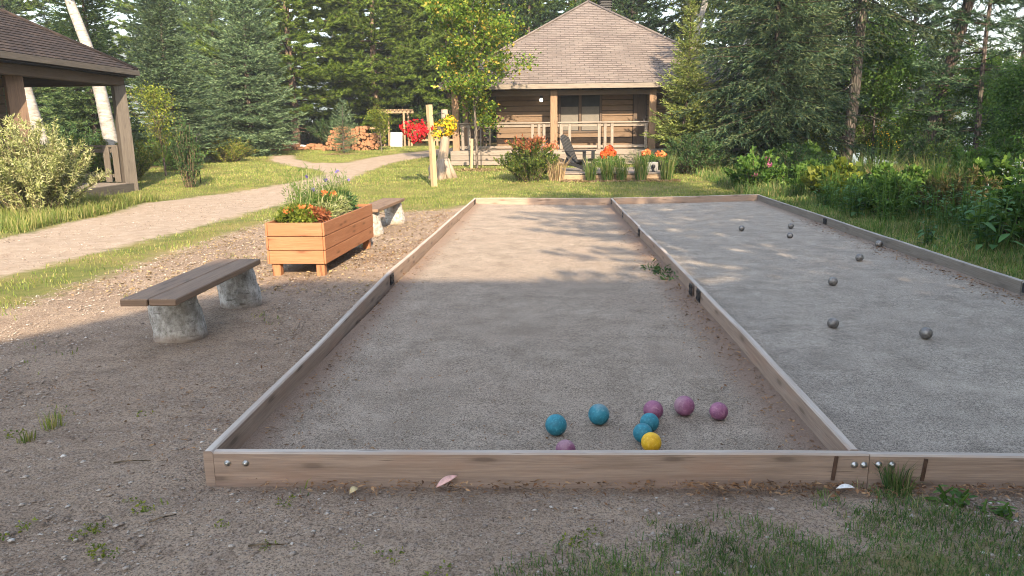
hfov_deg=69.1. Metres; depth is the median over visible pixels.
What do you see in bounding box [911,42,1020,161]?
tree
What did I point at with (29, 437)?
grass tuft
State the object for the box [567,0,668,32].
pine tree
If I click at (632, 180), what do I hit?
mulch
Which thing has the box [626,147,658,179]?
ornamental grass
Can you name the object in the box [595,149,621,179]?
ornamental grass
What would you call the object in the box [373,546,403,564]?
clover sprig
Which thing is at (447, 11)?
maple sapling
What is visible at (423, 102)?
forest shrub
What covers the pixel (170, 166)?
undergrowth shrub
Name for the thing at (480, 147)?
tree stake
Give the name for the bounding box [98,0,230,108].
pine tree
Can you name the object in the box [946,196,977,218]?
bank weed
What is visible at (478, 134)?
porch chair
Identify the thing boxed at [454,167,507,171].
mulch
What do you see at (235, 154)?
undergrowth shrub
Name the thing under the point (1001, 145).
bank shrub
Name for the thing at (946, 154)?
goldenrod
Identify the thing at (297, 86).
spruce tree
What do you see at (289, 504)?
clover sprig
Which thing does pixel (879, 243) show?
steel boule
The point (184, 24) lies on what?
pine tree
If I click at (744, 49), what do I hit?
birch tree
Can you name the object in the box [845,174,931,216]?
bank shrub
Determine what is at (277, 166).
lawn grass
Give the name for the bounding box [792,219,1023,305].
leaf litter
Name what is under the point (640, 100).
door
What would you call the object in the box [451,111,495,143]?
forest shrub
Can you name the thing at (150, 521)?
twig
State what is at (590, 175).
ornamental grass
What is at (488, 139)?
rail fence
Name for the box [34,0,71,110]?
spruce tree
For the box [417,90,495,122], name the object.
forest shrub
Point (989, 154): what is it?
bank shrub
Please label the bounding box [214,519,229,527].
clover sprig
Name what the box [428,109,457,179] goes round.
tree stump
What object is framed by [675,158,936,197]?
wild grass
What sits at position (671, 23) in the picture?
spruce tree
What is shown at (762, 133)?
spruce tree
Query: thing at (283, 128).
forest shrub
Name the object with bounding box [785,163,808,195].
bank weed
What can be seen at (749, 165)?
rose bush
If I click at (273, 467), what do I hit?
timber board
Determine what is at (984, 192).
bank weed
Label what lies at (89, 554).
clover sprig
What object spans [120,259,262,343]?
bench
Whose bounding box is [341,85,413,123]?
forest shrub
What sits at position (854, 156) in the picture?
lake
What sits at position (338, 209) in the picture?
flowering plant
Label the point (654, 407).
bocce ball
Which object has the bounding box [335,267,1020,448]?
pebbles
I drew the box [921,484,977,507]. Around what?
dandelion
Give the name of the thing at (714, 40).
pine tree
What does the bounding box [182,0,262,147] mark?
spruce tree
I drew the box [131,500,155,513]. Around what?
clover sprig
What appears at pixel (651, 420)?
bocce ball
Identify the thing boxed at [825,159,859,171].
bank weed
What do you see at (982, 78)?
pine tree
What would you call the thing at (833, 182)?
bank weed
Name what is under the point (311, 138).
forest shrub
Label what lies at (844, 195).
bank weed
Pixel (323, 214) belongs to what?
flowering plant
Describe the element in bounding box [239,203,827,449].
court surface
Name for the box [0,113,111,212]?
variegated shrub
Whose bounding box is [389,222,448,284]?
timber board
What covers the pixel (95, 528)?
clover sprig
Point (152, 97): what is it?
tree
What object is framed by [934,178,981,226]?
bank weed
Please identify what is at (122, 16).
sky
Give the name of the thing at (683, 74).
spruce tree
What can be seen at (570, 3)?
pine tree
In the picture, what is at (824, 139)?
leafy shrub
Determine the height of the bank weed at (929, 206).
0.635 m
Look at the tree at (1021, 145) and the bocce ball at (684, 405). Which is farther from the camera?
the tree at (1021, 145)
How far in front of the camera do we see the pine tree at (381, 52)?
46.05 m
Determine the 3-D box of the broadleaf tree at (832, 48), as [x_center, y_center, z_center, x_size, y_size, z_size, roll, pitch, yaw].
[11.917,-8.072,29.636,3.230,6.369,2.890,-10,15,-37]
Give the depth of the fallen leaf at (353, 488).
3.09 m
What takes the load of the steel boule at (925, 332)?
on the court surface at (854, 370)
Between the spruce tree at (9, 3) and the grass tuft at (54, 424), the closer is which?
the grass tuft at (54, 424)
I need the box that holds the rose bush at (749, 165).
[721,145,786,190]
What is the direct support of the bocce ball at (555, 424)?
on the court surface at (611, 319)
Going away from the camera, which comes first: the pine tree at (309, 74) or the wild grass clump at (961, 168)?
the wild grass clump at (961, 168)
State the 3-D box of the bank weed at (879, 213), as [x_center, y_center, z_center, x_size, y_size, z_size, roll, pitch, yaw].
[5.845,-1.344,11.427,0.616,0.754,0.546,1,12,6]
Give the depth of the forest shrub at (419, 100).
43.44 m
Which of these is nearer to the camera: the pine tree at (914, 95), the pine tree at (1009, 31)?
the pine tree at (1009, 31)
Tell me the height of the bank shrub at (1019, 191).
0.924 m
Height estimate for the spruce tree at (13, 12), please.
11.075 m
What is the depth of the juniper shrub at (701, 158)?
21.82 m
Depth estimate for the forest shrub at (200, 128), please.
36.90 m
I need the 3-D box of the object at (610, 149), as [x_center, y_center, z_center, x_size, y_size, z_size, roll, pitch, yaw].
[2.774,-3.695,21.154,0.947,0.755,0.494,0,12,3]
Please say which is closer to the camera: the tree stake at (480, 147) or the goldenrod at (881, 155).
the goldenrod at (881, 155)
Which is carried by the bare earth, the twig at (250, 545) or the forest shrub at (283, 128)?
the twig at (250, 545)
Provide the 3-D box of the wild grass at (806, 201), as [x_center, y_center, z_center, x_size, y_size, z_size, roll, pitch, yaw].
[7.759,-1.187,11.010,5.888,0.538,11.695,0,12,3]
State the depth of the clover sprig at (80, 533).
2.81 m
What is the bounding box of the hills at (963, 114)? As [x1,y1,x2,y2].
[875,74,1023,130]
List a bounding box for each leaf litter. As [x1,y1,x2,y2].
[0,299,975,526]
[252,251,447,448]
[261,478,1023,516]
[355,213,476,266]
[611,229,819,449]
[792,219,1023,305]
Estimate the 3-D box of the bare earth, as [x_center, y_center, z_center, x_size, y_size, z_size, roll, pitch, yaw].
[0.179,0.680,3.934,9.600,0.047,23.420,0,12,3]
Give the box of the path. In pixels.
[0,148,452,274]
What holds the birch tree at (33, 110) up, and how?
on the lawn at (14, 295)
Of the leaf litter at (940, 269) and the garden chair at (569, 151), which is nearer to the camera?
the leaf litter at (940, 269)
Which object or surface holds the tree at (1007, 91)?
on the lawn at (14, 295)
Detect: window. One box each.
[558,88,601,132]
[675,87,705,131]
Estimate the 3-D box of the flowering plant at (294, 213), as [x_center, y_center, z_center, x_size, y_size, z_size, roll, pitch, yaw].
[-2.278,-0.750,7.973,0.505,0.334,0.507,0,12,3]
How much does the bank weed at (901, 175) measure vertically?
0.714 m
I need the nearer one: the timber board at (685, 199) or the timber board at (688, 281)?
the timber board at (688, 281)
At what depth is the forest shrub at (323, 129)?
39.36 m
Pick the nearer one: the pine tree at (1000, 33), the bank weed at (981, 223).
the bank weed at (981, 223)
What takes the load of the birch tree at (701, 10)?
on the lawn at (14, 295)
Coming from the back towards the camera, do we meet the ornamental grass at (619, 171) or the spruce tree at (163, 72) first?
the spruce tree at (163, 72)
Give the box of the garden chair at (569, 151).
[558,134,595,171]
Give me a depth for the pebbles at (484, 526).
3.00 m
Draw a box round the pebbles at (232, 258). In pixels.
[1,210,456,311]
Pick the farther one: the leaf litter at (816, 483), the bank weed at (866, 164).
the bank weed at (866, 164)
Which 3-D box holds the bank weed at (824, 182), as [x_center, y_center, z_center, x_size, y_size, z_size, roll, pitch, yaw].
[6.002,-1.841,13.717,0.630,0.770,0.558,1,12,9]
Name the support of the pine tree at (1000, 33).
on the lawn at (14, 295)
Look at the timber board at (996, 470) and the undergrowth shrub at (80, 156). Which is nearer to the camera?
the timber board at (996, 470)
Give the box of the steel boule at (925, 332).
[919,327,932,338]
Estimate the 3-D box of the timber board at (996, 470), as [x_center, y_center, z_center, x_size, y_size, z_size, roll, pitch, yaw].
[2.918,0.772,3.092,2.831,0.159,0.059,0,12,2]
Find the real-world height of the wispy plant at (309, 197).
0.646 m
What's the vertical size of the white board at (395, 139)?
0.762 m
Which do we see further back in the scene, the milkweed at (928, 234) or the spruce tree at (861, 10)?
the spruce tree at (861, 10)
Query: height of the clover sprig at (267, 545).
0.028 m
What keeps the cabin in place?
on the lawn at (14, 295)
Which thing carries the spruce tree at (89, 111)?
on the lawn at (14, 295)
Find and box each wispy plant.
[280,162,334,208]
[303,167,351,204]
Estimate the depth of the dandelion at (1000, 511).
2.86 m
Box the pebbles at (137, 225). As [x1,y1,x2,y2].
[0,186,322,274]
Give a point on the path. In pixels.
(12, 249)
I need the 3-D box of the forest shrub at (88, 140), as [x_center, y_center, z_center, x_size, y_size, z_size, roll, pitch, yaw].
[-14.923,-4.989,25.938,2.999,1.973,3.092,7,14,30]
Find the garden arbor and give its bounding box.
[378,109,413,145]
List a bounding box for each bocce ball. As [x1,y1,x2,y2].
[545,414,566,435]
[556,439,575,449]
[588,404,609,424]
[633,423,652,442]
[640,413,658,430]
[641,432,661,449]
[643,400,662,418]
[674,396,694,415]
[709,402,727,419]
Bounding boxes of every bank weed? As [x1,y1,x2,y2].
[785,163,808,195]
[812,178,838,206]
[818,167,855,205]
[818,171,842,198]
[819,170,846,197]
[824,177,855,209]
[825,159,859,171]
[836,174,880,217]
[843,185,864,211]
[845,156,881,173]
[852,180,872,203]
[869,175,916,223]
[888,170,916,193]
[910,184,952,221]
[933,198,962,231]
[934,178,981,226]
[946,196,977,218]
[951,195,980,234]
[963,183,1013,221]
[976,200,1004,240]
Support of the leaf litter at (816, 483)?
on the bare earth
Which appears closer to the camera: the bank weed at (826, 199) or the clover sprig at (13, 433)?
the clover sprig at (13, 433)
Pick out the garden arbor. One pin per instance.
(397, 111)
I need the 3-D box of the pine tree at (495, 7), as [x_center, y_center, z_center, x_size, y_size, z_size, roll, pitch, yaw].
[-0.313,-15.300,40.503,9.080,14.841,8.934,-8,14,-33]
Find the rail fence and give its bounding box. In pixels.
[411,126,490,145]
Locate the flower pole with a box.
[414,105,445,186]
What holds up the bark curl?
on the bare earth
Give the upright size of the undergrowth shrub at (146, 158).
1.637 m
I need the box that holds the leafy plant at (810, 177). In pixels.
[800,156,866,195]
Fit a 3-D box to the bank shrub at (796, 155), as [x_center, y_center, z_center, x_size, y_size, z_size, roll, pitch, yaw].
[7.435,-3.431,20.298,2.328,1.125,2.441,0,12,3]
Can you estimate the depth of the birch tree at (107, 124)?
22.81 m
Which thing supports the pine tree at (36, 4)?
on the lawn at (14, 295)
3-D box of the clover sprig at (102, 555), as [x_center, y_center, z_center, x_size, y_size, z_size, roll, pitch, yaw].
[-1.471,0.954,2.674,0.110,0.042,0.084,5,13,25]
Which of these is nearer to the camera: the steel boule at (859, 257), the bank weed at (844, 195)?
the steel boule at (859, 257)
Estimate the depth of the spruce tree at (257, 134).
31.98 m
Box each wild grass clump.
[829,148,916,173]
[884,153,991,182]
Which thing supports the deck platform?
on the lawn at (14, 295)
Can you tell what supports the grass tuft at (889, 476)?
on the bare earth
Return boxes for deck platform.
[564,167,660,179]
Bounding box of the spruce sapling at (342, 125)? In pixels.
[324,98,361,152]
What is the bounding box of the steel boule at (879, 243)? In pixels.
[875,240,882,246]
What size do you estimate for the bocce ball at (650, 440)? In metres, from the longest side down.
0.094 x 0.094 x 0.094 m
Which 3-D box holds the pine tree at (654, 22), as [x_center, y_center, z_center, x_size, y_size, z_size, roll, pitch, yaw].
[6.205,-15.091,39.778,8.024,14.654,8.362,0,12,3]
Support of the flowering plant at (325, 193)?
in the planter box at (321, 245)
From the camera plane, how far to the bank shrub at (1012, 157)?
12.97 m
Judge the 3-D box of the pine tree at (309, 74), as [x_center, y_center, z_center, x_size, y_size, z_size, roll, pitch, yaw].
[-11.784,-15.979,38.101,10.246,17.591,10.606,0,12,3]
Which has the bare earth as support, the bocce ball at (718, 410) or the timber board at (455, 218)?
the timber board at (455, 218)
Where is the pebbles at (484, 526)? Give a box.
[0,298,1023,575]
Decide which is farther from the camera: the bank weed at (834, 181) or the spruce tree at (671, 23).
the spruce tree at (671, 23)
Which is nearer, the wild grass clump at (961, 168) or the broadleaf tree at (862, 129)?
the wild grass clump at (961, 168)
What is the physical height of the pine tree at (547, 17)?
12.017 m
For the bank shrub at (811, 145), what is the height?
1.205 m
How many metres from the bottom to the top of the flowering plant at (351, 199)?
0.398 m
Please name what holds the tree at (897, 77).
on the lawn at (14, 295)
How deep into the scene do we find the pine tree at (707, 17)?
57.63 m
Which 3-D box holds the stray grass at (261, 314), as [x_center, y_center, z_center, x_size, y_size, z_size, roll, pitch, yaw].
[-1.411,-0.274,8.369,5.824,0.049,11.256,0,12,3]
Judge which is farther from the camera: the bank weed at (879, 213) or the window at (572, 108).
the window at (572, 108)
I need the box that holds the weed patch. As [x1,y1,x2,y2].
[640,259,678,280]
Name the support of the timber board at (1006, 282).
on the bare earth
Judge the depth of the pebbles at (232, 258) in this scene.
8.20 m
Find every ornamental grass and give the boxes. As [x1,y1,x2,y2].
[544,156,569,181]
[581,155,601,180]
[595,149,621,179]
[614,154,631,179]
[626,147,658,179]
[651,150,683,179]
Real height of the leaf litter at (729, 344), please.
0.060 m
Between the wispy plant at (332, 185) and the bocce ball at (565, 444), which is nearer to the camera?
the bocce ball at (565, 444)
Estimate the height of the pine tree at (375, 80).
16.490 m
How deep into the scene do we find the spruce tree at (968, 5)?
24.31 m
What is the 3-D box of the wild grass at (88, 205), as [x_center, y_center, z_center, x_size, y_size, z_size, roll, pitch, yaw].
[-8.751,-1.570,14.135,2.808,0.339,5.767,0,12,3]
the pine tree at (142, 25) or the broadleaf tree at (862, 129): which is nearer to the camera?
the broadleaf tree at (862, 129)
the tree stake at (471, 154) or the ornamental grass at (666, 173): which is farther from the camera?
the tree stake at (471, 154)
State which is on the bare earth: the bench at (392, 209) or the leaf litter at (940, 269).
the bench at (392, 209)
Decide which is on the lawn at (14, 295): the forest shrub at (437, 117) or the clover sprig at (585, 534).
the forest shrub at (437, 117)
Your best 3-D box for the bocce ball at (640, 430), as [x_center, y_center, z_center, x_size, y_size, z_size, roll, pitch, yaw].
[0.628,0.696,3.572,0.094,0.094,0.094,8,0,8]
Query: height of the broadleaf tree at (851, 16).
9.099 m
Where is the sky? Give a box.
[17,0,1023,87]
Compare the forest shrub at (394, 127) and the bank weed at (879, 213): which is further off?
the forest shrub at (394, 127)
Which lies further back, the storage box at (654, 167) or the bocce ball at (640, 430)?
the storage box at (654, 167)
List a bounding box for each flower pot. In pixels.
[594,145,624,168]
[638,148,653,161]
[651,150,669,169]
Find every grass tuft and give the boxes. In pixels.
[16,428,36,443]
[35,406,64,431]
[867,459,926,497]
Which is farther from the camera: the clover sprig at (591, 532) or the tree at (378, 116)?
the tree at (378, 116)
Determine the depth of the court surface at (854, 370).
5.69 m
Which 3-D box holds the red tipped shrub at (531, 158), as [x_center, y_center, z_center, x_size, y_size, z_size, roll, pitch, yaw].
[0.397,-3.554,20.376,1.837,1.412,1.915,0,12,3]
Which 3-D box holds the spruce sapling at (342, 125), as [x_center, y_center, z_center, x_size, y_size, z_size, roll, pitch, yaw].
[-7.672,-7.273,33.620,1.795,2.690,1.697,-4,12,-15]
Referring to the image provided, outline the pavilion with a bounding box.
[0,8,139,208]
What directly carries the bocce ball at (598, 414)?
on the court surface at (611, 319)
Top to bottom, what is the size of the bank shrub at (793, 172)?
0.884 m
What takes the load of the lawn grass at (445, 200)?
on the lawn at (14, 295)
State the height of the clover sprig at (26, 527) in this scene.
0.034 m
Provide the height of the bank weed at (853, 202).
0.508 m
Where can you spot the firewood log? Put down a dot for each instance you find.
(310, 145)
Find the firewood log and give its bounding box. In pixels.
[306,144,315,147]
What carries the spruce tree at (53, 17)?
on the lawn at (14, 295)
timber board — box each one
[203,271,393,486]
[213,449,868,489]
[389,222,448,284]
[446,198,475,229]
[476,198,610,204]
[611,198,640,233]
[613,194,758,203]
[638,227,699,297]
[696,286,858,450]
[757,195,886,245]
[866,452,1023,490]
[885,237,1023,293]
[1020,281,1023,294]
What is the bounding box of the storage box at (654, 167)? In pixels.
[647,162,657,171]
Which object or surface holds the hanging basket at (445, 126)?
hanging from the flower pole
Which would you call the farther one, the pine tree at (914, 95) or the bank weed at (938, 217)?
the pine tree at (914, 95)
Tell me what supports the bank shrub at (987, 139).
on the lawn at (14, 295)
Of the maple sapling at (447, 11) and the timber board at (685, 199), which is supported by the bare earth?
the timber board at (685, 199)
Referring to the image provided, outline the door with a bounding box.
[632,94,646,147]
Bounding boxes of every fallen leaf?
[349,486,357,493]
[436,475,456,487]
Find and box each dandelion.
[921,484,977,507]
[977,499,1016,520]
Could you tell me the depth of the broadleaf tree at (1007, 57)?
28.95 m
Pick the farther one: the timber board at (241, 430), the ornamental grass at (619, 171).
the ornamental grass at (619, 171)
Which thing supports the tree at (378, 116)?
on the lawn at (14, 295)
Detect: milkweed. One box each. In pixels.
[915,218,944,247]
[958,183,1023,252]
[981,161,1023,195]
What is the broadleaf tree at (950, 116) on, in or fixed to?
on the lawn at (14, 295)
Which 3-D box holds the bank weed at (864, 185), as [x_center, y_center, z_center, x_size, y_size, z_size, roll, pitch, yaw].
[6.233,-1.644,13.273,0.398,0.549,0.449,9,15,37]
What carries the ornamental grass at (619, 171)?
on the mulch at (632, 180)
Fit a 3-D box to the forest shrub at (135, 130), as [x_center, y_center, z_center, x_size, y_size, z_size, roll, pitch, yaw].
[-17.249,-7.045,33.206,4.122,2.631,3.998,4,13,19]
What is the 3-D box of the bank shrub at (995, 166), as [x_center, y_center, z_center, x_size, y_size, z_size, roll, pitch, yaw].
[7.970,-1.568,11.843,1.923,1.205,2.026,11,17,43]
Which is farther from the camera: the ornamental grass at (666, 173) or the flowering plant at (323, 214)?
the ornamental grass at (666, 173)
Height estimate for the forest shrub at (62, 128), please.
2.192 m
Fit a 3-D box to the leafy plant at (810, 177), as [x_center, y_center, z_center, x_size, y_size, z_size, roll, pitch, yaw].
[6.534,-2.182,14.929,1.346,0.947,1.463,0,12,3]
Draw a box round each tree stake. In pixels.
[470,139,472,168]
[480,129,481,167]
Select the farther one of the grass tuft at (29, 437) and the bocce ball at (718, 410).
the bocce ball at (718, 410)
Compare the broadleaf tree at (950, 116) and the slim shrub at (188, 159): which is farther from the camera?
the broadleaf tree at (950, 116)
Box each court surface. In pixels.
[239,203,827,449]
[618,200,1023,452]
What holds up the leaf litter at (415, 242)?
on the bare earth
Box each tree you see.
[0,0,48,139]
[0,0,54,139]
[5,0,67,94]
[24,87,48,144]
[29,0,134,131]
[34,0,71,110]
[34,0,146,144]
[64,0,116,177]
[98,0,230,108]
[108,0,195,112]
[110,77,188,175]
[124,0,235,165]
[172,0,325,117]
[175,0,245,140]
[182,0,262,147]
[188,0,374,144]
[190,0,308,156]
[269,2,322,121]
[278,0,443,136]
[281,0,457,144]
[316,33,358,124]
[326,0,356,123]
[364,105,395,150]
[367,0,496,103]
[369,0,512,141]
[429,0,557,122]
[470,0,577,101]
[499,0,642,25]
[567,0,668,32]
[577,0,700,44]
[641,0,721,164]
[651,0,730,61]
[660,1,744,65]
[664,0,885,166]
[665,14,677,40]
[666,0,707,48]
[699,0,767,65]
[723,0,881,153]
[730,0,766,130]
[733,1,854,122]
[788,0,984,164]
[790,23,852,106]
[810,19,954,161]
[826,0,914,151]
[829,12,933,161]
[832,28,901,159]
[854,0,986,164]
[886,33,938,160]
[888,0,1023,158]
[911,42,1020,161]
[912,26,988,158]
[914,0,1023,164]
[918,0,1023,150]
[960,53,1023,149]
[965,1,1023,134]
[970,24,1023,146]
[1009,124,1023,153]
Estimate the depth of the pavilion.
17.26 m
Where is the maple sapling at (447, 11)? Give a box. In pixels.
[414,0,541,167]
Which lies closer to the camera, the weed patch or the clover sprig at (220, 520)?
the clover sprig at (220, 520)
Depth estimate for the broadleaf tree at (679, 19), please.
37.60 m
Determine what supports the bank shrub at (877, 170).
on the lawn at (14, 295)
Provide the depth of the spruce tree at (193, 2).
41.99 m
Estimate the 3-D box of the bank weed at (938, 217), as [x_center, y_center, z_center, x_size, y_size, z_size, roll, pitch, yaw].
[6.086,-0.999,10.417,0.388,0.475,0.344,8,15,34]
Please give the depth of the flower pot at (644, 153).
22.03 m
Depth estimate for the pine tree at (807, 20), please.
31.64 m
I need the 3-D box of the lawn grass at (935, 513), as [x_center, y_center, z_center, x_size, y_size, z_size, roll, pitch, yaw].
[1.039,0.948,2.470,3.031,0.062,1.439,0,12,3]
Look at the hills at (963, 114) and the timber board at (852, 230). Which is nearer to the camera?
the timber board at (852, 230)
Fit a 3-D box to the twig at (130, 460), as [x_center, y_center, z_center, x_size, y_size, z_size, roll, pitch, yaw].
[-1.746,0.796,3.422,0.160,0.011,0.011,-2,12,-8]
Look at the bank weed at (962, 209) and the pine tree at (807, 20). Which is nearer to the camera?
the bank weed at (962, 209)
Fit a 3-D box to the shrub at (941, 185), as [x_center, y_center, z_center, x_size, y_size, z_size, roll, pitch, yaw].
[6.981,-1.439,11.644,1.438,1.032,1.374,-11,16,-39]
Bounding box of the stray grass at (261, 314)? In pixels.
[2,218,819,521]
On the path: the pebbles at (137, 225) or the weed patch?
the pebbles at (137, 225)
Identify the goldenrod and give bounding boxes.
[865,123,898,167]
[917,138,958,169]
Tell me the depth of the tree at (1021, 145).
13.07 m
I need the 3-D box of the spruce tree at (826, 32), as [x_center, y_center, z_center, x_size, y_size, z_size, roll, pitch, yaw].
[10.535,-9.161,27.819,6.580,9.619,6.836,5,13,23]
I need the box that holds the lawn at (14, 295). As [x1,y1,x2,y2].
[0,131,1023,575]
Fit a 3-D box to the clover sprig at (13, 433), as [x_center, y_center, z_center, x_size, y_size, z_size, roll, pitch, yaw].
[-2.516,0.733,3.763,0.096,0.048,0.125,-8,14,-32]
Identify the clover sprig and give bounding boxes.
[3,428,24,438]
[15,517,37,532]
[68,527,96,540]
[83,520,106,533]
[85,542,106,555]
[91,542,120,560]
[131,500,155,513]
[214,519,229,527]
[259,539,277,550]
[275,494,295,507]
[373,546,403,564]
[422,559,450,575]
[561,532,588,547]
[581,524,603,536]
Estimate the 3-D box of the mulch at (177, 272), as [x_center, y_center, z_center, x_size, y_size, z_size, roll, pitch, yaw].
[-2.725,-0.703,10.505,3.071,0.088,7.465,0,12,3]
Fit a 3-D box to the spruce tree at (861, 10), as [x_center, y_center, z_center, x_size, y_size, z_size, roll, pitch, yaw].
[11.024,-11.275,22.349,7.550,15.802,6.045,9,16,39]
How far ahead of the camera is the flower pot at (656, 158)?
21.75 m
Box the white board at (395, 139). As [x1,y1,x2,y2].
[390,132,401,146]
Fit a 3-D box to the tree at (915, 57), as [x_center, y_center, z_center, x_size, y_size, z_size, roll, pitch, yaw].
[14.629,-7.823,29.299,4.842,6.578,5.719,-1,12,-2]
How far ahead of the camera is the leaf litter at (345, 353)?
4.74 m
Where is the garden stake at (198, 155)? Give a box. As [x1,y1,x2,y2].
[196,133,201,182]
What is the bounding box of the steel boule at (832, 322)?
[827,318,838,327]
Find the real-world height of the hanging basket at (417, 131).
0.688 m
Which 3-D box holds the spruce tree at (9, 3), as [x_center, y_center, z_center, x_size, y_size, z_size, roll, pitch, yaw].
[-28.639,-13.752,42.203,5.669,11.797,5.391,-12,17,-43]
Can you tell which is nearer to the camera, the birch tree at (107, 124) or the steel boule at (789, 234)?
the steel boule at (789, 234)
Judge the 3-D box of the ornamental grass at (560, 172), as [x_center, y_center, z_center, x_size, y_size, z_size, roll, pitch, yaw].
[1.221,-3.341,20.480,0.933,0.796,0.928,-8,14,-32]
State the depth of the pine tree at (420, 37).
47.57 m
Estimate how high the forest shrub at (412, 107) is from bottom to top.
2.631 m
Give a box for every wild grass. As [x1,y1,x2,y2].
[0,189,163,232]
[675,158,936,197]
[741,186,1023,279]
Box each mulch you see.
[56,209,453,295]
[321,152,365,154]
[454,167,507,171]
[559,178,681,182]
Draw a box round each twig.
[113,460,150,462]
[149,514,176,522]
[248,543,283,546]
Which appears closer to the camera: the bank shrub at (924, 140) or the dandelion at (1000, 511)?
the dandelion at (1000, 511)
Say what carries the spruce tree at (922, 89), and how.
on the lawn at (14, 295)
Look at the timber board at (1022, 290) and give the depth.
6.49 m
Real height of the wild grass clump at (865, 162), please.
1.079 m
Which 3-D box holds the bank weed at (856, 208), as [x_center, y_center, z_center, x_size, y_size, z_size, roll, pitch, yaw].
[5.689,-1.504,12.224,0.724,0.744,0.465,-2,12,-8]
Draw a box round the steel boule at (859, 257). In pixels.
[855,254,863,260]
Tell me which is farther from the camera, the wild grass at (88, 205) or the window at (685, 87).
the window at (685, 87)
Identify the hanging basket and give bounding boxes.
[399,117,433,143]
[430,114,456,139]
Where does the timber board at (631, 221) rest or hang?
on the bare earth
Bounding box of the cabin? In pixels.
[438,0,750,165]
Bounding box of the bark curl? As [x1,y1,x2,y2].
[836,484,854,488]
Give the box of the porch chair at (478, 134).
[468,121,486,149]
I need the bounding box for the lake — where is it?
[828,130,985,167]
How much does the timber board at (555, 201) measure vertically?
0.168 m
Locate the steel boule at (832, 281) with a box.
[828,277,837,285]
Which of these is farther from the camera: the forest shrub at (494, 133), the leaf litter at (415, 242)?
the forest shrub at (494, 133)
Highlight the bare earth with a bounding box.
[0,205,1023,575]
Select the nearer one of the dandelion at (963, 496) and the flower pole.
the dandelion at (963, 496)
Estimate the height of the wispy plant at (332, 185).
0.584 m
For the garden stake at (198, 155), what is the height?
1.492 m
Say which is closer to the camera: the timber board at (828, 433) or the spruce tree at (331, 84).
the timber board at (828, 433)
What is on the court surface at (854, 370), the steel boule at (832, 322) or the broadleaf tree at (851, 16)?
the steel boule at (832, 322)
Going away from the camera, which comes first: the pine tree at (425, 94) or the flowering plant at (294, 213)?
the flowering plant at (294, 213)
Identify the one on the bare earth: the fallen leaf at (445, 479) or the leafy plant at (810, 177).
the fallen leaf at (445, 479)
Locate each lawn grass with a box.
[0,181,780,315]
[81,145,722,186]
[482,476,1023,575]
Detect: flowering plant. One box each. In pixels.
[274,202,318,222]
[304,205,332,222]
[311,190,353,217]
[314,187,343,211]
[331,187,358,212]
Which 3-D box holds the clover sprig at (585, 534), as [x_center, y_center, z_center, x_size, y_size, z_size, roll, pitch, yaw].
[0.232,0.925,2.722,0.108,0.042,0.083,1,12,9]
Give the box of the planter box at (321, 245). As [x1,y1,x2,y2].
[265,204,373,275]
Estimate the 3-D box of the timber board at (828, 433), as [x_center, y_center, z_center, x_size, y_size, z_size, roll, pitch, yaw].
[1.544,0.411,4.837,0.065,0.168,3.385,0,12,3]
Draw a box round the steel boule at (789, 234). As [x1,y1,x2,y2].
[787,232,792,237]
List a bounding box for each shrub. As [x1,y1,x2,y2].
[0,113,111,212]
[43,132,113,182]
[46,112,91,140]
[46,116,133,169]
[78,118,149,153]
[82,130,164,181]
[139,130,207,171]
[167,113,207,187]
[169,108,224,143]
[200,134,258,162]
[256,106,290,145]
[288,103,353,143]
[306,109,368,143]
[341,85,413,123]
[352,83,440,141]
[367,113,402,143]
[391,102,426,142]
[398,81,469,137]
[405,102,461,143]
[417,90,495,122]
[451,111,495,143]
[487,111,496,136]
[493,132,559,181]
[661,131,734,174]
[755,142,833,176]
[772,140,839,167]
[775,158,825,188]
[798,113,845,153]
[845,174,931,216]
[846,160,931,193]
[878,128,973,168]
[911,163,1002,215]
[932,147,1009,181]
[935,127,1023,165]
[954,151,1023,207]
[965,183,1023,247]
[966,129,1023,156]
[984,148,1023,170]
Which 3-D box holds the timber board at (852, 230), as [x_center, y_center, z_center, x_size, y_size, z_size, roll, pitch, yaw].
[4.808,-1.183,12.152,0.071,0.168,6.101,0,12,4]
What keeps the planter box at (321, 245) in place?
on the bare earth
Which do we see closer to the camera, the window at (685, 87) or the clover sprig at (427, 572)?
the clover sprig at (427, 572)
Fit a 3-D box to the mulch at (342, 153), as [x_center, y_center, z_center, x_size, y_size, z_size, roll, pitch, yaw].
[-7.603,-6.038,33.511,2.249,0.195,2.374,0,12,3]
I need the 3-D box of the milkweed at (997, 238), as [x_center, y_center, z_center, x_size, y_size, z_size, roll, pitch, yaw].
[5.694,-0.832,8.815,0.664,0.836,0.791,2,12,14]

